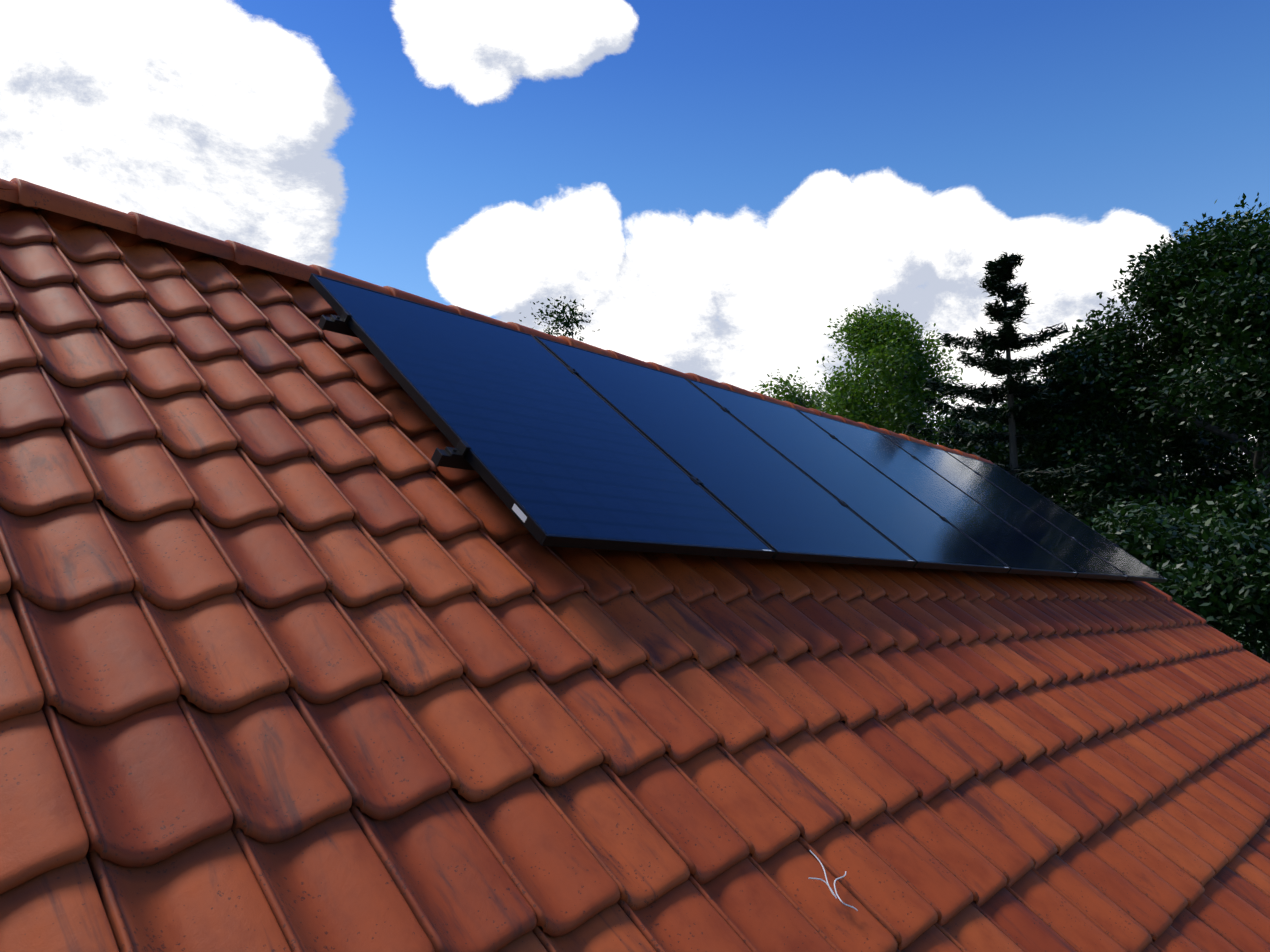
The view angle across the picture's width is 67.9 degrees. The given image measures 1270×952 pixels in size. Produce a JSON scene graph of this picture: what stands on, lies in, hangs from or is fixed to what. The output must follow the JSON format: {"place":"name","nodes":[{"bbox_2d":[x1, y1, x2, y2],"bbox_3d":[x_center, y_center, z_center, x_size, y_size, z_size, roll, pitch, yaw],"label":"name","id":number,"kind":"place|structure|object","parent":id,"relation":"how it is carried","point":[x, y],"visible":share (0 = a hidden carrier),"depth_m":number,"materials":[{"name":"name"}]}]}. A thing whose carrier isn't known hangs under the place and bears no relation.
{"place":"outdoors","nodes":[
{"label":"outdoors","id":0,"kind":"place"},
{"bbox_2d":[0,0,1269,496],"label":"sky","id":1,"kind":"structure","parent":0,"point":[716,183],"materials":[{"name":"blue"}]},
{"bbox_2d":[1230,623,1263,652],"bbox_3d":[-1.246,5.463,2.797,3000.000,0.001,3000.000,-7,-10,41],"label":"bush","id":2,"kind":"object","parent":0,"point":[1244,635],"depth_m":137.43,"materials":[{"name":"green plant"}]},
{"bbox_2d":[519,296,599,340],"bbox_3d":[-1.923,1.565,23.453,3.100,13.201,3.433,-7,-10,41],"label":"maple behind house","id":3,"kind":"object","parent":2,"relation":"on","point":[567,319],"visible":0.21,"depth_m":25.24,"materials":[{"name":"green plant"}]},
{"bbox_2d":[751,299,964,445],"bbox_3d":[5.566,1.953,23.393,6.299,12.409,6.523,-7,-10,41],"label":"tree","id":4,"kind":"object","parent":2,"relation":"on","point":[892,356],"visible":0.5,"depth_m":22.16,"materials":[{"name":"green plant"}]},
{"bbox_2d":[899,396,1191,516],"bbox_3d":[11.192,3.215,31.464,14.081,12.060,15.722,-7,-10,41],"label":"tree","id":5,"kind":"object","parent":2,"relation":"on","point":[952,422],"depth_m":31.40,"materials":[{"name":"green plant"}]},
{"bbox_2d":[903,251,1231,633],"bbox_3d":[7.754,1.389,19.150,8.843,12.397,8.667,-7,-10,41],"label":"spruce","id":6,"kind":"object","parent":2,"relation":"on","point":[1007,339],"visible":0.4,"depth_m":19.51,"materials":[{"name":"green plant"}]},
{"bbox_2d":[938,354,1263,657],"bbox_3d":[13.789,2.500,25.460,12.589,11.868,13.407,-7,-10,41],"label":"tree","id":7,"kind":"object","parent":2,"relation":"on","point":[1225,469],"visible":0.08,"depth_m":21.88,"materials":[{"name":"green plant"}]},
{"bbox_2d":[993,193,1269,528],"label":"tree","id":8,"kind":"object","parent":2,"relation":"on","point":[1200,296],"visible":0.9,"depth_m":18.51,"materials":[{"name":"green plant"}]},
{"bbox_2d":[1083,478,1269,662],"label":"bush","id":9,"kind":"object","parent":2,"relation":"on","point":[1211,564],"visible":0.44,"depth_m":12.49,"materials":[{"name":"green plant"}]},
{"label":"house walls","id":10,"kind":"object","parent":2,"relation":"on","visible":0},
{"bbox_2d":[0,266,647,660],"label":"roof deck","id":11,"kind":"structure","parent":10,"relation":"on","point":[336,412],"depth_m":3.04,"materials":[{"name":"grey"}]},
{"bbox_2d":[0,188,310,287],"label":"roof tiles","id":12,"kind":"object","parent":11,"relation":"on","point":[60,222],"depth_m":3.46,"materials":[{"name":"ceramic"}]},
{"bbox_2d":[0,208,1269,951],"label":"roof tiles","id":13,"kind":"object","parent":11,"relation":"on","point":[348,702],"visible":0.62,"depth_m":2.31,"materials":[{"name":"ceramic"}]},
{"bbox_2d":[0,178,992,463],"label":"ridge tiles","id":14,"kind":"object","parent":13,"relation":"on","point":[24,192],"visible":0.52,"depth_m":3.70,"materials":[{"name":"ceramic"}]},
{"bbox_2d":[318,310,1118,546],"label":"panel mounting rails","id":15,"kind":"object","parent":13,"relation":"on","point":[450,457],"visible":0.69,"depth_m":2.92,"materials":[{"name":"black metal"}]},
{"bbox_2d":[309,273,774,558],"bbox_3d":[-0.375,-0.238,3.539,1.366,1.101,1.135,-7,-10,41],"label":"solar panel","id":16,"kind":"object","parent":15,"relation":"on","point":[559,453],"visible":1,"depth_m":3.35,"materials":[{"name":"blue"}]},
{"bbox_2d":[534,336,915,567],"bbox_3d":[0.394,-0.124,4.392,1.366,1.101,1.135,-7,-10,41],"label":"solar panel","id":17,"kind":"object","parent":15,"relation":"on","point":[781,506],"visible":0.88,"depth_m":4.25,"materials":[{"name":"blue"}]},
{"bbox_2d":[686,378,1009,572],"bbox_3d":[1.162,-0.011,5.246,1.366,1.101,1.135,-7,-10,41],"label":"solar panel","id":18,"kind":"object","parent":15,"relation":"on","point":[922,535],"visible":0.75,"depth_m":5.13,"materials":[{"name":"blue"}]},
{"bbox_2d":[796,409,1076,576],"bbox_3d":[1.930,0.103,6.099,1.366,1.101,1.135,-7,-10,41],"label":"solar panel","id":19,"kind":"object","parent":15,"relation":"on","point":[1014,550],"visible":0.75,"depth_m":6.00,"materials":[{"name":"black"}]},
{"bbox_2d":[881,433,1127,579],"bbox_3d":[2.699,0.217,6.952,1.366,1.101,1.135,-7,-10,41],"label":"solar panel","id":20,"kind":"object","parent":15,"relation":"on","point":[1082,561],"visible":0.73,"depth_m":6.86,"materials":[{"name":"black"}]},
{"bbox_2d":[946,451,1167,582],"bbox_3d":[3.467,0.331,7.806,1.366,1.101,1.135,-7,-10,41],"label":"solar panel","id":21,"kind":"object","parent":15,"relation":"on","point":[1131,567],"visible":0.71,"depth_m":7.72,"materials":[{"name":"black"}]},
{"bbox_2d":[808,850,857,910],"bbox_3d":[0.428,0.892,2.080,0.104,0.103,0.109,0,-8,-1],"label":"twig","id":22,"kind":"object","parent":13,"relation":"on","point":[831,890],"visible":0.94,"depth_m":2.06,"materials":[{"name":"white wood"}]}
]}

